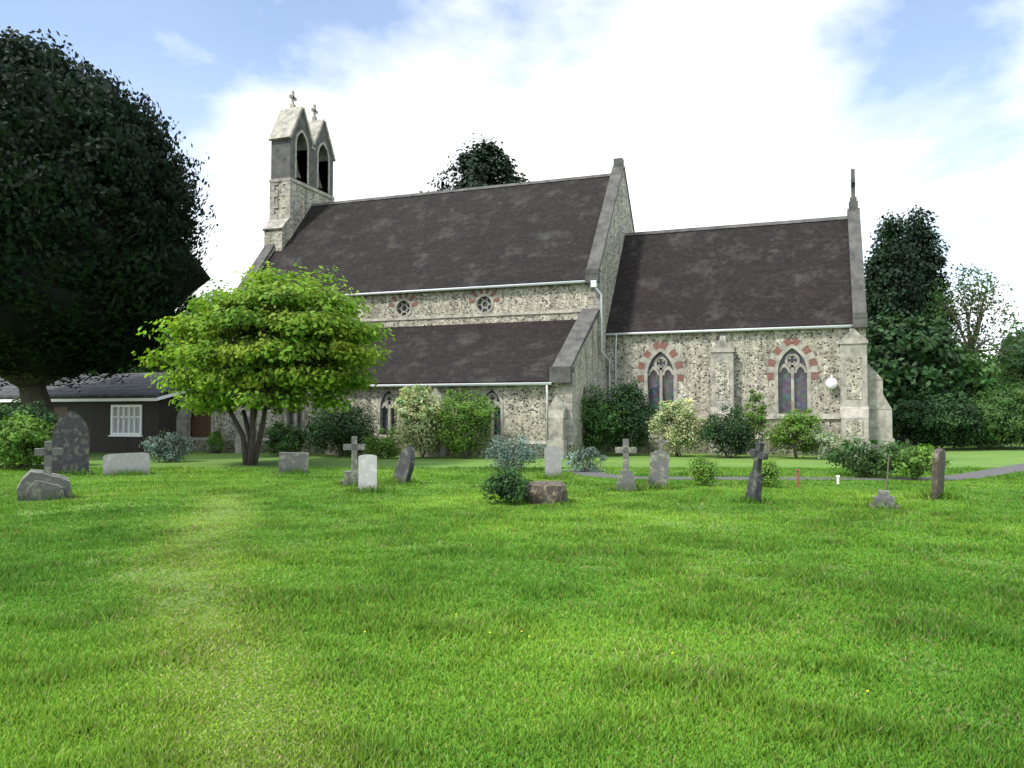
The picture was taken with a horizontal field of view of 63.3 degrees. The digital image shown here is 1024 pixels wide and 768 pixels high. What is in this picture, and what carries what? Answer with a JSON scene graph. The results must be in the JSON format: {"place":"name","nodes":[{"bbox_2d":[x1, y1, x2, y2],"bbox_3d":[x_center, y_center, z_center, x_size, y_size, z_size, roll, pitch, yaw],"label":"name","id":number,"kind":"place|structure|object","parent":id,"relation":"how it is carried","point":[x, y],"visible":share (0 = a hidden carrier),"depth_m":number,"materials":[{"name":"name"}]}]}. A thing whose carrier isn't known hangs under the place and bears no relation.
{"place":"outdoors","nodes":[
{"label":"outdoors","id":0,"kind":"place"},
{"bbox_2d":[191,391,210,436],"bbox_3d":[-14.238,1.575,38.172,1.500,3.049,0.070,-1,-2,20],"label":"church door","id":1,"kind":"structure","parent":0,"point":[200,425],"depth_m":38.15,"materials":[{"name":"brown wood"}]},
{"bbox_2d":[271,112,332,195],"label":"bell tower","id":2,"kind":"structure","parent":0,"point":[282,158],"depth_m":46.23,"materials":[{"name":"grey stone"}]},
{"bbox_2d":[296,153,322,189],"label":"church bells","id":3,"kind":"object","parent":2,"relation":"hanging from","point":[298,177],"visible":0.18,"depth_m":48.33,"materials":[{"name":"black metal"}]},
{"bbox_2d":[253,283,587,327],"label":"church nave walls","id":4,"kind":"structure","parent":0,"point":[572,296],"depth_m":37.87,"materials":[{"name":"beige stone"}]},
{"bbox_2d":[419,132,529,192],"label":"tree","id":5,"kind":"object","parent":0,"point":[503,171],"depth_m":65.28,"materials":[{"name":"green plant"}]},
{"bbox_2d":[0,439,1023,767],"bbox_3d":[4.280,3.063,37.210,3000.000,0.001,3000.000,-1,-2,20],"label":"ground","id":6,"kind":"structure","parent":0,"point":[992,457],"depth_m":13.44,"materials":[{"name":"green plant"}]},
{"bbox_2d":[0,403,12,429],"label":"shrub","id":7,"kind":"object","parent":6,"relation":"on","point":[3,413],"visible":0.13,"depth_m":26.15,"materials":[{"name":"green plant"}]},
{"bbox_2d":[0,410,54,469],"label":"shrub","id":8,"kind":"object","parent":6,"relation":"on","point":[11,444],"depth_m":24.53,"materials":[{"name":"green plant"}]},
{"bbox_2d":[0,398,59,465],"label":"shrub","id":9,"kind":"object","parent":6,"relation":"on","point":[44,414],"depth_m":26.65,"materials":[{"name":"green plant"}]},
{"bbox_2d":[16,441,72,500],"bbox_3d":[-9.023,1.713,16.077,0.968,1.204,0.743,1,-3,-29],"label":"cross gravestone","id":10,"kind":"object","parent":6,"relation":"on","point":[36,484],"visible":0.83,"depth_m":15.85,"materials":[{"name":"grey stone"}]},
{"bbox_2d":[51,410,92,474],"bbox_3d":[-12.123,1.643,22.797,1.120,1.840,0.405,1,-3,-28],"label":"gravestone","id":11,"kind":"object","parent":6,"relation":"on","point":[70,435],"visible":0.74,"depth_m":22.76,"materials":[{"name":"grey stone"}]},
{"bbox_2d":[0,393,170,452],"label":"hall walls","id":12,"kind":"structure","parent":6,"relation":"on","point":[95,416],"depth_m":37.53,"materials":[{"name":"black wood"}]},
{"bbox_2d":[53,407,66,419],"bbox_3d":[-20.928,2.078,38.493,1.000,2.030,0.050,-1,-2,20],"label":"hall door","id":13,"kind":"structure","parent":12,"relation":"in","point":[61,411],"depth_m":38.51,"materials":[{"name":"brown wood"}]},
{"bbox_2d":[0,372,182,398],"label":"hall roof","id":14,"kind":"structure","parent":12,"relation":"on","point":[139,385],"depth_m":39.33,"materials":[{"name":"grey tile"}]},
{"bbox_2d":[0,389,188,436],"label":"white hall trim","id":15,"kind":"structure","parent":12,"relation":"attached to","point":[123,434],"depth_m":37.02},
{"bbox_2d":[114,407,138,432],"bbox_3d":[-17.176,1.609,37.124,1.540,1.140,0.015,-1,-2,20],"label":"window pane","id":16,"kind":"structure","parent":15,"relation":"in","point":[127,421],"depth_m":37.14,"materials":[{"name":"grey glass"}]},
{"bbox_2d":[0,26,218,434],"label":"yew tree","id":17,"kind":"object","parent":6,"relation":"on","point":[133,136],"depth_m":30.76,"materials":[{"name":"green plant"}]},
{"bbox_2d":[103,452,149,474],"bbox_3d":[-10.579,2.234,22.794,1.180,0.701,0.237,1,-2,-25],"label":"gravestone","id":18,"kind":"object","parent":6,"relation":"on","point":[130,462],"visible":0.86,"depth_m":22.72,"materials":[{"name":"grey stone"}]},
{"bbox_2d":[88,308,189,373],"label":"tree","id":19,"kind":"object","parent":6,"relation":"on","point":[150,370],"depth_m":76.05,"materials":[{"name":"green plant"}]},
{"bbox_2d":[139,396,180,452],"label":"shed wall","id":20,"kind":"structure","parent":6,"relation":"on","point":[159,415],"depth_m":36.69,"materials":[{"name":"black wood"}]},
{"bbox_2d":[139,430,196,462],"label":"shrub","id":21,"kind":"object","parent":6,"relation":"on","point":[173,443],"depth_m":29.05,"materials":[{"name":"green plant"}]},
{"bbox_2d":[153,289,214,369],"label":"tree","id":22,"kind":"object","parent":6,"relation":"on","point":[199,298],"visible":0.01,"depth_m":88.51,"materials":[{"name":"green plant"}]},
{"bbox_2d":[164,279,228,370],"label":"tree","id":23,"kind":"object","parent":6,"relation":"on","point":[191,314],"visible":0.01,"depth_m":73.76,"materials":[{"name":"green plant"}]},
{"bbox_2d":[210,443,222,452],"bbox_3d":[-12.979,2.821,36.400,0.540,0.420,0.540,-1,-2,20],"label":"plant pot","id":24,"kind":"object","parent":6,"relation":"on","point":[215,450],"visible":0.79,"depth_m":36.20,"materials":[{"name":"grey ceramic"}]},
{"bbox_2d":[206,430,224,450],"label":"bush","id":25,"kind":"object","parent":24,"relation":"in","point":[215,437],"visible":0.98,"depth_m":36.24,"materials":[{"name":"green plant"}]},
{"bbox_2d":[131,261,395,464],"bbox_3d":[-8.134,-0.542,27.532,7.888,6.852,7.563,2,-3,-39],"label":"green tree","id":26,"kind":"object","parent":6,"relation":"on","point":[292,350],"depth_m":25.93,"materials":[{"name":"green plant"}]},
{"bbox_2d":[262,420,308,455],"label":"shrub","id":27,"kind":"object","parent":6,"relation":"on","point":[279,438],"depth_m":33.39,"materials":[{"name":"green plant"}]},
{"bbox_2d":[276,452,308,473],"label":"gravestone","id":28,"kind":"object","parent":6,"relation":"on","point":[288,461],"visible":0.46,"depth_m":23.08,"materials":[{"name":"grey stone"}]},
{"bbox_2d":[299,402,379,456],"bbox_3d":[-6.886,1.828,33.362,3.358,2.312,3.406,-1,-2,20],"label":"shrub","id":29,"kind":"object","parent":6,"relation":"on","point":[328,427],"depth_m":32.63,"materials":[{"name":"green plant"}]},
{"bbox_2d":[341,436,364,485],"bbox_3d":[-3.645,1.817,19.171,0.600,1.209,0.447,0,-2,-11],"label":"grave cross","id":30,"kind":"object","parent":6,"relation":"on","point":[353,447],"visible":0.75,"depth_m":19.09,"materials":[{"name":"grey stone"}]},
{"bbox_2d":[358,454,376,492],"bbox_3d":[-3.031,1.913,17.424,0.380,0.867,0.103,0,-2,-10],"label":"gravestone","id":31,"kind":"object","parent":6,"relation":"on","point":[367,469],"visible":0.86,"depth_m":17.39,"materials":[{"name":"white stone"}]},
{"bbox_2d":[209,383,552,440],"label":"church aisle walls","id":32,"kind":"structure","parent":6,"relation":"on","point":[525,410],"depth_m":32.88,"materials":[{"name":"beige stone"}]},
{"bbox_2d":[361,426,400,458],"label":"shrub","id":33,"kind":"object","parent":6,"relation":"on","point":[391,450],"depth_m":31.47,"materials":[{"name":"green plant"}]},
{"bbox_2d":[393,446,414,483],"bbox_3d":[-2.575,2.015,19.643,0.229,1.091,0.831,2,-3,-37],"label":"gravestone","id":34,"kind":"object","parent":6,"relation":"on","point":[405,465],"visible":0.89,"depth_m":19.46,"materials":[{"name":"grey stone"}]},
{"bbox_2d":[389,384,453,457],"bbox_3d":[-3.525,1.435,32.186,2.653,2.986,2.350,-1,-2,20],"label":"variegated shrub","id":35,"kind":"object","parent":6,"relation":"on","point":[419,426],"depth_m":31.78,"materials":[{"name":"green plant"}]},
{"bbox_2d":[431,388,500,458],"bbox_3d":[-1.828,1.514,31.601,2.740,2.781,2.585,-1,-2,20],"label":"variegated shrub","id":36,"kind":"object","parent":6,"relation":"on","point":[463,418],"depth_m":31.31,"materials":[{"name":"green plant"}]},
{"bbox_2d":[480,463,532,505],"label":"ivy clump","id":37,"kind":"object","parent":6,"relation":"on","point":[507,491],"visible":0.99,"depth_m":14.90,"materials":[{"name":"green plant"}]},
{"bbox_2d":[480,434,545,469],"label":"blue shrub","id":38,"kind":"object","parent":6,"relation":"on","point":[522,445],"depth_m":24.58,"materials":[{"name":"plant"}]},
{"bbox_2d":[189,171,865,458],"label":"church gable walls","id":39,"kind":"structure","parent":6,"relation":"on","point":[621,225],"depth_m":37.78,"materials":[{"name":"grey stone"}]},
{"bbox_2d":[188,91,840,444],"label":"church dressings","id":40,"kind":"structure","parent":39,"relation":"attached to","point":[286,122],"depth_m":36.80,"materials":[{"name":"beige stone"}]},
{"bbox_2d":[290,297,806,433],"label":"windows","id":41,"kind":"structure","parent":40,"relation":"in","point":[800,389],"depth_m":34.95,"materials":[{"name":"glass"}]},
{"bbox_2d":[168,158,867,385],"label":"church copings","id":42,"kind":"object","parent":39,"relation":"on","point":[562,369],"visible":0.59,"depth_m":36.02,"materials":[{"name":"grey stone"}]},
{"bbox_2d":[205,176,852,384],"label":"roof","id":43,"kind":"structure","parent":39,"relation":"on","point":[787,275],"depth_m":38.36,"materials":[{"name":"tile"}]},
{"bbox_2d":[311,173,847,235],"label":"roof ridge","id":44,"kind":"structure","parent":39,"relation":"on","point":[626,234],"depth_m":41.63,"materials":[{"name":"stone"}]},
{"bbox_2d":[591,280,596,287],"bbox_3d":[3.551,-4.332,35.945,0.240,0.280,0.220,-1,-2,20],"label":"rainwater hopper","id":45,"kind":"object","parent":39,"relation":"attached to","point":[593,283],"visible":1,"depth_m":35.85,"materials":[{"name":"white metal"}]},
{"bbox_2d":[172,327,894,458],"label":"buttresses","id":46,"kind":"structure","parent":6,"relation":"on","point":[872,408],"depth_m":33.46,"materials":[{"name":"grey stone"}]},
{"bbox_2d":[715,357,867,435],"bbox_3d":[11.982,0.433,34.572,6.750,3.350,1.780,-1,-2,20],"label":"church flushwork","id":47,"kind":"object","parent":46,"relation":"attached to","point":[854,384],"visible":0.62,"depth_m":33.36,"materials":[{"name":"beige stone"}]},
{"bbox_2d":[524,481,568,504],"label":"stone block","id":48,"kind":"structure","parent":6,"relation":"on","point":[545,491],"depth_m":15.06,"materials":[{"name":"brown stone"}]},
{"bbox_2d":[544,445,560,477],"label":"gravestone","id":49,"kind":"object","parent":6,"relation":"on","point":[552,455],"visible":0.86,"depth_m":21.29,"materials":[{"name":"grey stone"}]},
{"bbox_2d":[553,317,598,455],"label":"church aisle walls","id":50,"kind":"structure","parent":6,"relation":"on","point":[586,365],"depth_m":33.93,"materials":[{"name":"grey stone"}]},
{"bbox_2d":[562,447,608,471],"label":"shrub","id":51,"kind":"object","parent":6,"relation":"on","point":[582,458],"depth_m":23.94,"materials":[{"name":"green plant"}]},
{"bbox_2d":[579,384,622,455],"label":"shrub","id":52,"kind":"object","parent":6,"relation":"on","point":[602,415],"depth_m":33.44,"materials":[{"name":"green plant"}]},
{"bbox_2d":[615,439,636,491],"bbox_3d":[2.455,1.777,17.895,0.520,1.188,0.417,0,-2,8],"label":"grave cross","id":53,"kind":"object","parent":6,"relation":"on","point":[625,477],"visible":0.88,"depth_m":17.71,"materials":[{"name":"grey stone"}]},
{"bbox_2d":[599,376,658,453],"bbox_3d":[4.763,1.350,34.379,2.714,3.337,2.466,-1,-2,20],"label":"shrub","id":54,"kind":"object","parent":6,"relation":"on","point":[630,394],"depth_m":33.89,"materials":[{"name":"green plant"}]},
{"bbox_2d":[648,435,669,487],"bbox_3d":[3.249,1.767,18.407,0.493,1.280,0.185,0,-2,10],"label":"gravestone","id":55,"kind":"object","parent":6,"relation":"on","point":[659,466],"visible":0.93,"depth_m":18.35,"materials":[{"name":"grey stone"}]},
{"bbox_2d":[646,397,706,456],"bbox_3d":[6.610,1.751,33.215,2.496,2.429,2.160,-1,-2,20],"label":"light shrub","id":56,"kind":"object","parent":6,"relation":"on","point":[673,435],"depth_m":32.85,"materials":[{"name":"plant"}]},
{"bbox_2d":[684,454,722,485],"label":"box bush","id":57,"kind":"object","parent":6,"relation":"on","point":[702,469],"visible":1,"depth_m":19.02,"materials":[{"name":"green plant"}]},
{"bbox_2d":[692,403,761,457],"bbox_3d":[8.414,1.821,32.405,2.634,2.241,2.370,-1,-2,20],"label":"round shrub","id":58,"kind":"object","parent":6,"relation":"on","point":[733,425],"depth_m":31.98,"materials":[{"name":"green plant"}]},
{"bbox_2d":[607,328,848,435],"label":"chancel walls","id":59,"kind":"structure","parent":6,"relation":"on","point":[754,350],"depth_m":35.33,"materials":[{"name":"beige stone"}]},
{"bbox_2d":[825,375,837,391],"bbox_3d":[13.079,-0.017,33.964,0.480,0.700,0.370,-1,-2,20],"label":"globe lamp","id":60,"kind":"object","parent":59,"relation":"attached to","point":[831,383],"visible":1,"depth_m":33.81,"materials":[{"name":"white glass"}]},
{"bbox_2d":[740,389,770,448],"bbox_3d":[9.652,1.583,32.970,1.287,2.746,1.220,-1,-2,20],"label":"shrub sapling","id":61,"kind":"object","parent":6,"relation":"on","point":[761,409],"depth_m":32.82,"materials":[{"name":"green plant"}]},
{"bbox_2d":[745,442,768,502],"bbox_3d":[4.503,1.680,15.317,0.183,1.226,0.539,1,-2,-19],"label":"cross gravestone","id":62,"kind":"object","parent":6,"relation":"on","point":[755,479],"visible":0.88,"depth_m":15.25,"materials":[{"name":"grey stone"}]},
{"bbox_2d":[749,458,784,487],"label":"box bush","id":63,"kind":"object","parent":6,"relation":"on","point":[769,469],"visible":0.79,"depth_m":18.50,"materials":[{"name":"green plant"}]},
{"bbox_2d":[762,408,827,458],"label":"green shrub","id":64,"kind":"object","parent":6,"relation":"on","point":[790,421],"depth_m":31.39,"materials":[{"name":"green plant"}]},
{"bbox_2d":[796,469,799,487],"bbox_3d":[6.415,2.148,18.624,0.091,0.470,0.091,-1,-2,20],"label":"red marker post","id":65,"kind":"object","parent":6,"relation":"on","point":[797,473],"visible":0.79,"depth_m":18.60,"materials":[{"name":"brown wood"}]},
{"bbox_2d":[809,429,857,459],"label":"flower shrub","id":66,"kind":"object","parent":6,"relation":"on","point":[831,438],"depth_m":30.81,"materials":[{"name":"white plant"}]},
{"bbox_2d":[822,436,911,477],"bbox_3d":[9.514,1.959,21.983,2.438,1.154,2.214,-1,-2,20],"label":"shrub","id":67,"kind":"object","parent":6,"relation":"on","point":[839,457],"depth_m":21.74,"materials":[{"name":"green plant"}]},
{"bbox_2d":[869,490,898,508],"bbox_3d":[6.447,2.037,14.390,0.480,0.380,0.480,-1,-2,24],"label":"grave pedestal","id":68,"kind":"object","parent":6,"relation":"on","point":[883,496],"visible":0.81,"depth_m":14.26,"materials":[{"name":"grey stone"}]},
{"bbox_2d":[884,454,889,489],"bbox_3d":[8.083,1.929,17.869,0.115,0.852,0.047,-1,-2,20],"label":"marker stake","id":69,"kind":"object","parent":6,"relation":"on","point":[887,470],"visible":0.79,"depth_m":17.86,"materials":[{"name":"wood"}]},
{"bbox_2d":[863,209,931,440],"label":"conifer","id":70,"kind":"object","parent":6,"relation":"on","point":[891,254],"depth_m":51.48,"materials":[{"name":"green plant"}]},
{"bbox_2d":[881,443,953,479],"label":"low shrub","id":71,"kind":"object","parent":6,"relation":"on","point":[910,464],"depth_m":20.65,"materials":[{"name":"green plant"}]},
{"bbox_2d":[866,308,979,445],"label":"tree","id":72,"kind":"object","parent":6,"relation":"on","point":[930,342],"depth_m":44.14,"materials":[{"name":"green plant"}]},
{"bbox_2d":[899,204,962,431],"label":"conifer","id":73,"kind":"object","parent":6,"relation":"on","point":[933,263],"depth_m":54.58,"materials":[{"name":"green plant"}]},
{"bbox_2d":[931,448,945,499],"bbox_3d":[8.259,1.789,16.077,0.192,1.083,0.657,-2,-3,41],"label":"gravestone","id":74,"kind":"object","parent":6,"relation":"on","point":[938,472],"visible":0.89,"depth_m":15.90,"materials":[{"name":"grey stone"}]},
{"bbox_2d":[892,392,987,448],"bbox_3d":[20.327,1.791,39.775,4.453,2.887,4.039,-1,-2,20],"label":"hedge shrub","id":75,"kind":"object","parent":6,"relation":"on","point":[946,420],"depth_m":39.01,"materials":[{"name":"green plant"}]},
{"bbox_2d":[884,344,1007,430],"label":"tree","id":76,"kind":"object","parent":6,"relation":"on","point":[979,370],"depth_m":46.20,"materials":[{"name":"green plant"}]},
{"bbox_2d":[921,263,1022,402],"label":"tree","id":77,"kind":"object","parent":6,"relation":"on","point":[970,301],"depth_m":49.72,"materials":[{"name":"green plant"}]},
{"bbox_2d":[953,396,1023,449],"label":"hedge shrub","id":78,"kind":"object","parent":6,"relation":"on","point":[1012,422],"depth_m":39.63,"materials":[{"name":"green plant"}]},
{"bbox_2d":[975,350,1016,396],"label":"tree","id":79,"kind":"object","parent":6,"relation":"on","point":[997,360],"depth_m":60.21,"materials":[{"name":"green plant"}]},
{"bbox_2d":[974,381,1023,445],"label":"hedge shrub","id":80,"kind":"object","parent":6,"relation":"on","point":[1015,394],"depth_m":41.84,"materials":[{"name":"green plant"}]},
{"bbox_2d":[985,319,1023,361],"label":"tree","id":81,"kind":"object","parent":6,"relation":"on","point":[1017,332],"depth_m":127.87,"materials":[{"name":"green plant"}]},
{"bbox_2d":[992,338,1023,402],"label":"tree","id":82,"kind":"object","parent":6,"relation":"on","point":[1020,367],"visible":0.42,"depth_m":52.38,"materials":[{"name":"green plant"}]},
{"bbox_2d":[0,0,1023,362],"label":"sky","id":83,"kind":"structure","parent":0,"point":[716,112],"materials":[{"name":"white"}]},
{"bbox_2d":[189,280,852,446],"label":"gutters and downpipes","id":84,"kind":"object","parent":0,"point":[606,334],"visible":0.82,"depth_m":35.92,"materials":[{"name":"metal"}]},
{"bbox_2d":[389,288,817,381],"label":"brick arch surrounds","id":85,"kind":"object","parent":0,"point":[777,350],"visible":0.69,"depth_m":36.30,"materials":[{"name":"red brick"}]},
{"bbox_2d":[563,463,1023,479],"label":"path","id":86,"kind":"structure","parent":0,"point":[997,471],"depth_m":22.02,"materials":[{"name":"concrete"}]}
]}

